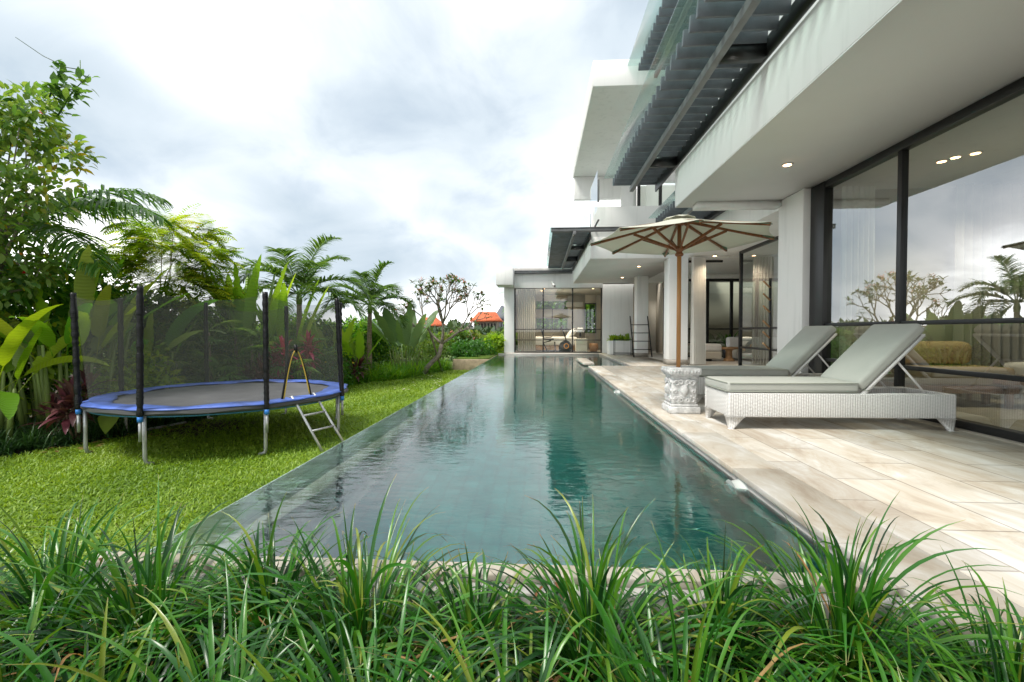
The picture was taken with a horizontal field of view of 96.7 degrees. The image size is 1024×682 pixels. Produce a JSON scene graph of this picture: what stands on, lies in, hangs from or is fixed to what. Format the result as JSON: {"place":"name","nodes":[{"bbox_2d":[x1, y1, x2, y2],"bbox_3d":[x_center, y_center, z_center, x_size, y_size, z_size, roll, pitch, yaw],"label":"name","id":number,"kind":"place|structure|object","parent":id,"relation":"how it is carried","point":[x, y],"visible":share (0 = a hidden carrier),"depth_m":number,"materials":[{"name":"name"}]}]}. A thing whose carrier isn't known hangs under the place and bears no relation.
{"place":"outdoors","nodes":[
{"label":"outdoors","id":0,"kind":"place"},
{"bbox_2d":[0,369,469,604],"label":"lawn","id":1,"kind":"structure","parent":0,"point":[201,425],"depth_m":5.17,"materials":[{"name":"plant"}]},
{"bbox_2d":[40,418,205,452],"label":"fallen leaves","id":2,"kind":"object","parent":1,"relation":"on","point":[122,436],"visible":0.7,"depth_m":6.61,"materials":[{"name":"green plant"}]},
{"bbox_2d":[70,286,347,464],"bbox_3d":[-4.260,0.384,6.902,3.435,2.098,3.442,0,1,3],"label":"trampoline","id":3,"kind":"object","parent":1,"relation":"on","point":[142,404],"visible":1,"depth_m":6.04,"materials":[{"name":"black plastic"}]},
{"bbox_2d":[238,352,275,379],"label":"ti plant","id":4,"kind":"object","parent":1,"relation":"on","point":[257,368],"visible":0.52,"depth_m":9.30,"materials":[{"name":"brown plant"}]},
{"bbox_2d":[269,335,297,378],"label":"ti plant","id":5,"kind":"object","parent":1,"relation":"on","point":[277,357],"visible":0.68,"depth_m":9.87,"materials":[{"name":"brown plant"}]},
{"bbox_2d":[297,330,322,379],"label":"ti plant","id":6,"kind":"object","parent":1,"relation":"on","point":[307,351],"visible":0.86,"depth_m":10.79,"materials":[{"name":"brown plant"}]},
{"bbox_2d":[288,392,343,451],"bbox_3d":[-2.638,1.087,6.173,0.628,0.716,0.420,1,1,23],"label":"ladder","id":7,"kind":"object","parent":1,"relation":"on","point":[318,429],"visible":0.83,"depth_m":6.09,"materials":[{"name":"metal"}]},
{"bbox_2d":[453,355,496,369],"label":"retaining wall","id":8,"kind":"structure","parent":1,"relation":"on","point":[464,364],"depth_m":17.91,"materials":[{"name":"beige stone"}]},
{"bbox_2d":[455,354,495,358],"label":"lawn terrace","id":9,"kind":"structure","parent":8,"relation":"on","point":[489,356],"depth_m":18.65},
{"bbox_2d":[446,336,480,358],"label":"shrub","id":10,"kind":"object","parent":9,"relation":"on","point":[461,348],"visible":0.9,"depth_m":19.30,"materials":[{"name":"green plant"}]},
{"bbox_2d":[465,338,496,354],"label":"shrub","id":11,"kind":"object","parent":9,"relation":"on","point":[484,347],"visible":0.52,"depth_m":20.61,"materials":[{"name":"green plant"}]},
{"bbox_2d":[484,333,506,354],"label":"shrub","id":12,"kind":"object","parent":9,"relation":"on","point":[493,338],"visible":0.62,"depth_m":21.43,"materials":[{"name":"green plant"}]},
{"bbox_2d":[1,344,502,456],"bbox_3d":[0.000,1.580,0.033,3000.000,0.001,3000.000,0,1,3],"label":"ground","id":13,"kind":"structure","parent":0,"point":[63,445],"depth_m":7.01,"materials":[{"name":"soil"}]},
{"bbox_2d":[19,388,82,434],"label":"ti plant","id":14,"kind":"object","parent":13,"relation":"on","point":[54,399],"visible":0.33,"depth_m":6.57,"materials":[{"name":"brown plant"}]},
{"bbox_2d":[0,37,105,309],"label":"leafy tree","id":15,"kind":"object","parent":13,"relation":"on","point":[47,141],"visible":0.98,"depth_m":6.35,"materials":[{"name":"green plant"}]},
{"bbox_2d":[0,304,108,441],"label":"heliconia","id":16,"kind":"object","parent":13,"relation":"on","point":[14,354],"visible":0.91,"depth_m":6.11,"materials":[{"name":"green plant"}]},
{"bbox_2d":[0,313,114,429],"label":"shrub","id":17,"kind":"object","parent":13,"relation":"on","point":[51,376],"visible":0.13,"depth_m":7.11,"materials":[{"name":"green plant"}]},
{"bbox_2d":[33,364,116,444],"bbox_3d":[-6.020,0.896,6.332,0.784,1.134,0.898,0,1,3],"label":"ti plant","id":18,"kind":"object","parent":13,"relation":"on","point":[65,397],"visible":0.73,"depth_m":6.22,"materials":[{"name":"brown plant"}]},
{"bbox_2d":[0,183,174,391],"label":"palm tree","id":19,"kind":"object","parent":13,"relation":"on","point":[80,202],"visible":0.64,"depth_m":7.30,"materials":[{"name":"green plant"}]},
{"bbox_2d":[0,244,194,431],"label":"heliconia","id":20,"kind":"object","parent":13,"relation":"on","point":[95,319],"visible":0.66,"depth_m":6.84,"materials":[{"name":"green plant"}]},
{"bbox_2d":[98,415,120,434],"bbox_3d":[-5.864,1.242,6.630,0.237,0.386,0.534,-1,2,-39],"label":"taro","id":21,"kind":"object","parent":13,"relation":"on","point":[106,424],"visible":0.8,"depth_m":6.47,"materials":[{"name":"green plant"}]},
{"bbox_2d":[0,408,230,457],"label":"dark strap cover","id":22,"kind":"object","parent":13,"relation":"on","point":[34,437],"visible":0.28,"depth_m":6.34,"materials":[{"name":"green plant"}]},
{"bbox_2d":[81,337,192,424],"bbox_3d":[-6.382,0.728,7.767,1.534,1.598,1.459,1,1,34],"label":"shrub","id":23,"kind":"object","parent":13,"relation":"on","point":[130,382],"visible":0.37,"depth_m":7.75,"materials":[{"name":"green plant"}]},
{"bbox_2d":[88,289,225,386],"bbox_3d":[-6.970,0.190,8.448,2.603,2.450,2.446,1,2,44],"label":"heliconia","id":24,"kind":"object","parent":13,"relation":"on","point":[180,324],"visible":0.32,"depth_m":8.68,"materials":[{"name":"green plant"}]},
{"bbox_2d":[66,198,250,366],"bbox_3d":[-7.412,-0.767,9.815,3.399,4.267,2.967,0,1,3],"label":"fern leaf tree","id":25,"kind":"object","parent":13,"relation":"on","point":[141,245],"visible":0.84,"depth_m":9.38,"materials":[{"name":"green plant"}]},
{"bbox_2d":[0,245,399,426],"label":"undergrowth","id":26,"kind":"object","parent":13,"relation":"on","point":[380,352],"visible":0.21,"depth_m":9.53,"materials":[{"name":"green plant"}]},
{"bbox_2d":[178,311,250,379],"bbox_3d":[-6.204,0.399,9.376,1.405,1.987,1.523,0,1,3],"label":"fan palm","id":27,"kind":"object","parent":13,"relation":"on","point":[216,356],"visible":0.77,"depth_m":9.28,"materials":[{"name":"green plant"}]},
{"bbox_2d":[185,350,250,382],"bbox_3d":[-5.704,0.774,8.909,1.337,1.259,1.399,0,1,-18],"label":"fan palm","id":28,"kind":"object","parent":13,"relation":"on","point":[213,362],"visible":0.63,"depth_m":8.87,"materials":[{"name":"green plant"}]},
{"bbox_2d":[195,302,262,360],"bbox_3d":[-6.320,0.264,10.452,1.553,2.212,1.384,-1,1,-28],"label":"fan palm","id":29,"kind":"object","parent":13,"relation":"on","point":[235,344],"visible":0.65,"depth_m":10.25,"materials":[{"name":"green plant"}]},
{"bbox_2d":[187,255,295,380],"bbox_3d":[-6.106,-0.331,10.828,2.370,3.394,1.775,0,1,10],"label":"banana plant","id":30,"kind":"object","parent":13,"relation":"on","point":[246,314],"visible":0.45,"depth_m":10.31,"materials":[{"name":"green plant"}]},
{"bbox_2d":[208,328,284,379],"bbox_3d":[-5.556,0.554,9.675,1.342,1.666,1.737,0,1,21],"label":"fan palm","id":31,"kind":"object","parent":13,"relation":"on","point":[253,349],"visible":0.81,"depth_m":9.48,"materials":[{"name":"green plant"}]},
{"bbox_2d":[241,278,329,378],"bbox_3d":[-5.760,-0.119,11.310,1.947,2.946,2.601,-1,1,-35],"label":"banana plant","id":32,"kind":"object","parent":13,"relation":"on","point":[282,303],"visible":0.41,"depth_m":11.08,"materials":[{"name":"green plant"}]},
{"bbox_2d":[256,359,321,378],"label":"fan palm","id":33,"kind":"object","parent":13,"relation":"on","point":[293,366],"visible":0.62,"depth_m":10.18,"materials":[{"name":"green plant"}]},
{"bbox_2d":[232,234,371,378],"bbox_3d":[-5.685,-0.744,12.372,3.574,4.144,3.483,0,1,3],"label":"palm tree","id":34,"kind":"object","parent":13,"relation":"on","point":[306,282],"visible":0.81,"depth_m":12.03,"materials":[{"name":"green plant"}]},
{"bbox_2d":[289,336,336,375],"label":"fan palm","id":35,"kind":"object","parent":13,"relation":"on","point":[320,356],"visible":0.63,"depth_m":11.33,"materials":[{"name":"green plant"}]},
{"bbox_2d":[132,318,503,339],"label":"treeline","id":36,"kind":"object","parent":13,"relation":"on","point":[453,323],"visible":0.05,"depth_m":63.14,"materials":[{"name":"green plant"}]},
{"bbox_2d":[301,343,360,386],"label":"shrub","id":37,"kind":"object","parent":13,"relation":"on","point":[331,372],"visible":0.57,"depth_m":12.19,"materials":[{"name":"green plant"}]},
{"bbox_2d":[306,314,366,376],"bbox_3d":[-5.034,0.258,13.017,1.337,2.123,2.294,0,1,-7],"label":"banana plant","id":38,"kind":"object","parent":13,"relation":"on","point":[347,334],"visible":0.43,"depth_m":12.60,"materials":[{"name":"green plant"}]},
{"bbox_2d":[327,341,381,372],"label":"shrub","id":39,"kind":"object","parent":13,"relation":"on","point":[370,364],"visible":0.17,"depth_m":14.46,"materials":[{"name":"green plant"}]},
{"bbox_2d":[329,324,382,383],"bbox_3d":[-4.639,0.405,13.245,1.287,1.820,2.353,0,1,11],"label":"banana plant","id":40,"kind":"object","parent":13,"relation":"on","point":[357,348],"visible":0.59,"depth_m":12.88,"materials":[{"name":"green plant"}]},
{"bbox_2d":[346,354,369,381],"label":"ti plant","id":41,"kind":"object","parent":13,"relation":"on","point":[359,363],"visible":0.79,"depth_m":13.26,"materials":[{"name":"brown plant"}]},
{"bbox_2d":[315,259,416,368],"bbox_3d":[-4.625,-0.682,14.803,3.038,3.920,3.053,0,1,22],"label":"palm tree","id":42,"kind":"object","parent":13,"relation":"on","point":[374,293],"visible":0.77,"depth_m":14.49,"materials":[{"name":"green plant"}]},
{"bbox_2d":[289,358,454,385],"bbox_3d":[-4.419,1.033,14.982,2.848,0.807,10.080,0,1,19],"label":"strap leaf cover","id":43,"kind":"object","parent":13,"relation":"on","point":[393,372],"visible":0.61,"depth_m":14.77,"materials":[{"name":"plant"}]},
{"bbox_2d":[360,303,437,367],"bbox_3d":[-4.217,-0.034,16.302,2.681,2.567,2.715,1,2,38],"label":"banana plant","id":44,"kind":"object","parent":13,"relation":"on","point":[392,331],"visible":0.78,"depth_m":15.85,"materials":[{"name":"green plant"}]},
{"bbox_2d":[392,333,449,362],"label":"shrub","id":45,"kind":"object","parent":13,"relation":"on","point":[427,348],"visible":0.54,"depth_m":17.75,"materials":[{"name":"green plant"}]},
{"bbox_2d":[426,317,446,326],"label":"house","id":46,"kind":"structure","parent":13,"relation":"on","point":[437,322],"depth_m":92.30,"materials":[{"name":"orange tile"}]},
{"bbox_2d":[395,272,491,373],"bbox_3d":[-2.507,-0.571,16.113,3.783,3.711,2.673,1,1,31],"label":"frangipani tree","id":47,"kind":"object","parent":13,"relation":"on","point":[442,342],"visible":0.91,"depth_m":16.05,"materials":[{"name":"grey plant"}]},
{"bbox_2d":[375,328,517,360],"bbox_3d":[-3.552,0.176,24.363,8.480,1.870,2.817,0,1,-2],"label":"hedge","id":48,"kind":"object","parent":13,"relation":"on","point":[462,335],"visible":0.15,"depth_m":23.99,"materials":[{"name":"green plant"}]},
{"bbox_2d":[82,637,819,679],"bbox_3d":[-0.164,1.349,0.620,8.000,0.404,2.360,0,1,3],"label":"planting bed","id":49,"kind":"object","parent":13,"relation":"on","point":[801,661],"depth_m":1.62,"materials":[{"name":"soil"}]},
{"bbox_2d":[0,532,46,605],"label":"liriope","id":50,"kind":"object","parent":49,"relation":"on","point":[14,555],"visible":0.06,"depth_m":2.02,"materials":[{"name":"green plant"}]},
{"bbox_2d":[0,527,96,654],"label":"liriope","id":51,"kind":"object","parent":49,"relation":"on","point":[11,586],"visible":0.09,"depth_m":1.76,"materials":[{"name":"green plant"}]},
{"bbox_2d":[0,551,139,681],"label":"liriope","id":52,"kind":"object","parent":49,"relation":"on","point":[39,675],"visible":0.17,"depth_m":1.46,"materials":[{"name":"green plant"}]},
{"bbox_2d":[0,548,213,681],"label":"liriope","id":53,"kind":"object","parent":49,"relation":"on","point":[31,625],"visible":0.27,"depth_m":1.40,"materials":[{"name":"green plant"}]},
{"bbox_2d":[0,492,231,681],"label":"liriope","id":54,"kind":"object","parent":49,"relation":"on","point":[66,566],"visible":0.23,"depth_m":1.62,"materials":[{"name":"green plant"}]},
{"bbox_2d":[0,590,294,681],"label":"liriope","id":55,"kind":"object","parent":49,"relation":"on","point":[46,674],"visible":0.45,"depth_m":1.28,"materials":[{"name":"green plant"}]},
{"bbox_2d":[0,474,328,681],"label":"liriope","id":56,"kind":"object","parent":49,"relation":"on","point":[161,566],"visible":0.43,"depth_m":1.56,"materials":[{"name":"green plant"}]},
{"bbox_2d":[6,553,429,681],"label":"liriope","id":57,"kind":"object","parent":49,"relation":"on","point":[191,666],"visible":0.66,"depth_m":1.27,"materials":[{"name":"green plant"}]},
{"bbox_2d":[67,492,399,681],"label":"liriope","id":58,"kind":"object","parent":49,"relation":"on","point":[292,572],"visible":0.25,"depth_m":1.59,"materials":[{"name":"green plant"}]},
{"bbox_2d":[155,475,535,681],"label":"liriope","id":59,"kind":"object","parent":49,"relation":"on","point":[354,589],"visible":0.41,"depth_m":1.56,"materials":[{"name":"green plant"}]},
{"bbox_2d":[201,559,525,681],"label":"liriope","id":60,"kind":"object","parent":49,"relation":"on","point":[323,650],"visible":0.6,"depth_m":1.20,"materials":[{"name":"green plant"}]},
{"bbox_2d":[341,541,592,681],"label":"liriope","id":61,"kind":"object","parent":49,"relation":"on","point":[468,614],"visible":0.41,"depth_m":1.57,"materials":[{"name":"green plant"}]},
{"bbox_2d":[344,584,645,681],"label":"liriope","id":62,"kind":"object","parent":49,"relation":"on","point":[547,669],"visible":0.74,"depth_m":1.22,"materials":[{"name":"green plant"}]},
{"bbox_2d":[429,489,800,681],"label":"liriope","id":63,"kind":"object","parent":49,"relation":"on","point":[583,606],"visible":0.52,"depth_m":1.48,"materials":[{"name":"green plant"}]},
{"bbox_2d":[499,522,822,681],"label":"liriope","id":64,"kind":"object","parent":49,"relation":"on","point":[620,666],"visible":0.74,"depth_m":1.28,"materials":[{"name":"green plant"}]},
{"bbox_2d":[556,525,890,681],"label":"liriope","id":65,"kind":"object","parent":49,"relation":"on","point":[728,591],"visible":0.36,"depth_m":1.54,"materials":[{"name":"green plant"}]},
{"bbox_2d":[729,607,933,681],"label":"liriope","id":66,"kind":"object","parent":49,"relation":"on","point":[883,675],"visible":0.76,"depth_m":1.16,"materials":[{"name":"green plant"}]},
{"bbox_2d":[664,491,1023,681],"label":"liriope","id":67,"kind":"object","parent":49,"relation":"on","point":[847,596],"visible":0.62,"depth_m":1.49,"materials":[{"name":"green plant"}]},
{"bbox_2d":[778,578,1023,681],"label":"liriope","id":68,"kind":"object","parent":49,"relation":"on","point":[949,671],"visible":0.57,"depth_m":1.31,"materials":[{"name":"green plant"}]},
{"bbox_2d":[820,547,1023,681],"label":"liriope","id":69,"kind":"object","parent":49,"relation":"on","point":[1009,630],"visible":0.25,"depth_m":1.41,"materials":[{"name":"green plant"}]},
{"bbox_2d":[469,312,503,329],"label":"pavilion","id":70,"kind":"structure","parent":13,"relation":"on","point":[495,320],"depth_m":84.53,"materials":[{"name":"orange tile"}]},
{"bbox_2d":[497,305,503,326],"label":"gabled house","id":71,"kind":"structure","parent":13,"relation":"on","point":[500,312],"depth_m":101.39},
{"bbox_2d":[498,292,594,332],"bbox_3d":[5.225,-1.236,28.749,12.286,5.390,2.526,0,1,3],"label":"greenery","id":72,"kind":"object","parent":13,"relation":"on","point":[589,317],"visible":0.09,"depth_m":28.41,"materials":[{"name":"green plant"}]},
{"bbox_2d":[80,353,1023,670],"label":"deck","id":73,"kind":"structure","parent":13,"relation":"on","point":[840,475],"depth_m":2.84,"materials":[{"name":"tile"}]},
{"bbox_2d":[607,333,631,354],"bbox_3d":[4.714,0.106,19.962,1.248,0.938,1.122,0,1,3],"label":"planter","id":74,"kind":"object","parent":73,"relation":"on","point":[622,347],"visible":0.81,"depth_m":19.57,"materials":[{"name":"white paint"}]},
{"bbox_2d":[629,316,651,356],"bbox_3d":[5.019,-0.179,17.733,0.779,1.601,0.547,0,1,3],"label":"towel ladder","id":75,"kind":"object","parent":73,"relation":"on","point":[641,341],"visible":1,"depth_m":17.68,"materials":[{"name":"black metal"}]},
{"bbox_2d":[661,366,701,413],"bbox_3d":[2.104,0.601,5.676,0.405,0.552,0.406,0,1,3],"label":"carved stone block","id":76,"kind":"object","parent":73,"relation":"on","point":[681,391],"depth_m":5.52,"materials":[{"name":"stone"}]},
{"bbox_2d":[589,215,775,366],"bbox_3d":[2.074,-0.621,5.652,2.040,1.888,2.040,1,1,32],"label":"parasol","id":77,"kind":"object","parent":76,"relation":"on","point":[679,236],"visible":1,"depth_m":5.67,"materials":[{"name":"fabric"}]},
{"bbox_2d":[496,0,1023,442],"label":"villa","id":78,"kind":"object","parent":73,"relation":"on","point":[789,119],"visible":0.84,"depth_m":6.76,"materials":[{"name":"white paint"}]},
{"bbox_2d":[518,289,535,350],"bbox_3d":[0.700,-0.984,21.731,0.850,2.950,0.109,0,1,3],"label":"curtain","id":79,"kind":"object","parent":78,"relation":"hanging from","point":[526,314],"visible":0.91,"depth_m":21.73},
{"bbox_2d":[536,329,576,349],"bbox_3d":[2.264,-0.101,23.820,2.180,1.096,1.980,0,1,3],"label":"bed","id":80,"kind":"object","parent":78,"relation":"on","point":[548,345],"visible":0.58,"depth_m":22.86,"materials":[{"name":"fabric"}]},
{"bbox_2d":[541,326,571,350],"bbox_3d":[2.133,-0.096,21.914,1.520,1.266,0.516,0,1,3],"label":"exercise bike","id":81,"kind":"object","parent":78,"relation":"on","point":[565,345],"visible":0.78,"depth_m":21.80,"materials":[{"name":"black plastic"}]},
{"bbox_2d":[514,288,601,352],"bbox_3d":[2.143,-0.958,21.246,4.070,3.019,0.095,0,1,3],"label":"window frame","id":82,"kind":"structure","parent":78,"relation":"in","point":[515,329],"depth_m":21.24,"materials":[{"name":"black metal"}]},
{"bbox_2d":[566,302,582,306],"bbox_3d":[3.571,-2.091,26.070,0.950,0.280,0.215,0,1,3],"label":"air conditioner","id":83,"kind":"object","parent":78,"relation":"attached to","point":[575,304],"visible":1,"depth_m":25.96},
{"bbox_2d":[575,338,586,351],"bbox_3d":[3.390,0.197,22.337,0.550,0.657,0.615,0,1,3],"label":"bedside cabinet","id":84,"kind":"object","parent":78,"relation":"on","point":[580,344],"visible":1,"depth_m":22.04,"materials":[{"name":"beige wood"}]},
{"bbox_2d":[637,185,661,205],"bbox_3d":[5.521,-4.411,16.104,2.150,2.460,0.100,0,1,3],"label":"window frame","id":85,"kind":"structure","parent":78,"relation":"in","point":[638,186],"depth_m":16.10,"materials":[{"name":"black metal"}]},
{"bbox_2d":[640,185,674,205],"bbox_3d":[5.548,-4.450,16.553,1.850,2.400,0.100,0,1,3],"label":"curtain","id":86,"kind":"object","parent":78,"relation":"hanging from","point":[648,195],"visible":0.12,"depth_m":16.52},
{"bbox_2d":[690,257,705,363],"bbox_3d":[5.521,-0.890,13.473,0.502,3.150,0.132,0,1,-20],"label":"curtain","id":87,"kind":"object","parent":78,"relation":"hanging from","point":[698,317],"visible":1,"depth_m":13.46,"materials":[{"name":"fabric"}]},
{"bbox_2d":[706,343,721,360],"bbox_3d":[6.619,0.377,15.487,0.770,0.588,0.700,0,1,3],"label":"ottoman","id":88,"kind":"object","parent":78,"relation":"on","point":[713,351],"visible":0.57,"depth_m":15.14,"materials":[{"name":"beige fabric"}]},
{"bbox_2d":[715,332,742,358],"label":"potted plant","id":89,"kind":"object","parent":78,"relation":"on","point":[724,351],"visible":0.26,"depth_m":16.83,"materials":[{"name":"green plant"}]},
{"bbox_2d":[722,347,737,360],"bbox_3d":[7.294,0.438,15.297,0.677,0.472,0.541,0,1,3],"label":"side table","id":90,"kind":"object","parent":78,"relation":"on","point":[728,350],"visible":0.86,"depth_m":15.20,"materials":[{"name":"brown wood"}]},
{"bbox_2d":[688,278,777,356],"bbox_3d":[9.854,-0.883,17.418,6.450,3.010,0.120,0,1,3],"label":"window frame","id":91,"kind":"structure","parent":78,"relation":"in","point":[756,280],"depth_m":17.45,"materials":[{"name":"black metal"}]},
{"bbox_2d":[726,337,776,358],"bbox_3d":[8.634,0.234,15.912,1.900,0.740,1.000,0,1,3],"label":"lounge sofa","id":92,"kind":"object","parent":78,"relation":"on","point":[756,342],"visible":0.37,"depth_m":16.08,"materials":[{"name":"beige fabric"}]},
{"bbox_2d":[738,236,777,365],"bbox_3d":[6.245,-0.839,10.389,0.080,3.232,4.730,0,1,3],"label":"window frame","id":93,"kind":"structure","parent":78,"relation":"in","point":[740,327],"depth_m":12.65,"materials":[{"name":"black metal"}]},
{"bbox_2d":[762,278,771,360],"bbox_3d":[5.612,-0.285,9.873,0.338,2.148,0.338,1,1,27],"label":"coat rack","id":94,"kind":"object","parent":78,"relation":"on","point":[769,310],"visible":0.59,"depth_m":9.84,"materials":[{"name":"black metal"}]},
{"bbox_2d":[839,185,874,356],"bbox_3d":[5.165,-0.739,6.804,0.480,3.130,0.088,0,1,3],"label":"curtain","id":95,"kind":"object","parent":78,"relation":"hanging from","point":[857,255],"visible":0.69,"depth_m":6.79,"materials":[{"name":"fabric"}]},
{"bbox_2d":[808,77,1023,442],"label":"window frame","id":96,"kind":"structure","parent":78,"relation":"in","point":[822,194],"depth_m":5.48,"materials":[{"name":"black metal"}]},
{"bbox_2d":[876,341,1019,399],"bbox_3d":[6.011,0.435,6.331,1.310,0.858,0.690,0,1,3],"label":"sofa","id":97,"kind":"object","parent":78,"relation":"on","point":[926,353],"visible":0.54,"depth_m":6.07,"materials":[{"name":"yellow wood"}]},
{"bbox_2d":[951,182,1023,397],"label":"curtain","id":98,"kind":"object","parent":78,"relation":"hanging from","point":[989,255],"visible":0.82,"depth_m":6.67,"materials":[{"name":"fabric"}]},
{"bbox_2d":[981,379,1023,408],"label":"coffee table","id":99,"kind":"object","parent":78,"relation":"on","point":[1008,396],"visible":0.53,"depth_m":5.88,"materials":[{"name":"brown wood"}]},
{"bbox_2d":[1003,362,1023,375],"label":"cushion","id":100,"kind":"object","parent":99,"relation":"on","point":[1018,367],"visible":0.48,"depth_m":6.03,"materials":[{"name":"white fabric"}]},
{"bbox_2d":[686,326,836,402],"bbox_3d":[3.628,0.322,6.566,2.241,1.080,0.682,0,1,3],"label":"sun lounger","id":101,"kind":"object","parent":73,"relation":"on","point":[800,350],"visible":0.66,"depth_m":6.29,"materials":[{"name":"fabric"}]},
{"bbox_2d":[704,324,956,431],"bbox_3d":[3.337,0.356,4.921,2.241,1.080,0.682,0,1,3],"label":"sun lounger","id":102,"kind":"object","parent":73,"relation":"on","point":[854,373],"visible":1,"depth_m":4.62,"materials":[{"name":"white wicker"}]},
{"bbox_2d":[423,353,898,596],"bbox_3d":[1.193,1.492,11.544,4.860,1.430,19.438,0,1,3],"label":"pool basin","id":103,"kind":"object","parent":13,"relation":"in","point":[777,509],"visible":0.14,"depth_m":3.67,"materials":[{"name":"stone"}]},
{"bbox_2d":[726,478,747,489],"bbox_3d":[1.572,1.094,3.214,0.099,0.254,0.254,0,1,3],"label":"pool lamp","id":104,"kind":"object","parent":103,"relation":"attached to","point":[738,483],"visible":0.17,"depth_m":3.17,"materials":[{"name":"white plastic"}]},
{"bbox_2d":[0,0,674,328],"label":"sky","id":105,"kind":"structure","parent":0,"point":[436,138],"materials":[{"name":"white"}]},
{"bbox_2d":[150,355,842,573],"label":"water","id":106,"kind":"structure","parent":0,"point":[480,452],"depth_m":3.21,"materials":[{"name":"liquid"}]},
{"bbox_2d":[577,358,593,364],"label":"stepping slab","id":107,"kind":"structure","parent":106,"relation":"on","point":[584,361],"depth_m":14.81,"materials":[{"name":"stone"}]},
{"bbox_2d":[589,343,597,351],"bbox_3d":[3.979,0.320,22.211,0.480,0.418,0.480,0,1,3],"label":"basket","id":108,"kind":"object","parent":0,"point":[593,347],"visible":1,"depth_m":22.04,"materials":[{"name":"brown wicker"}]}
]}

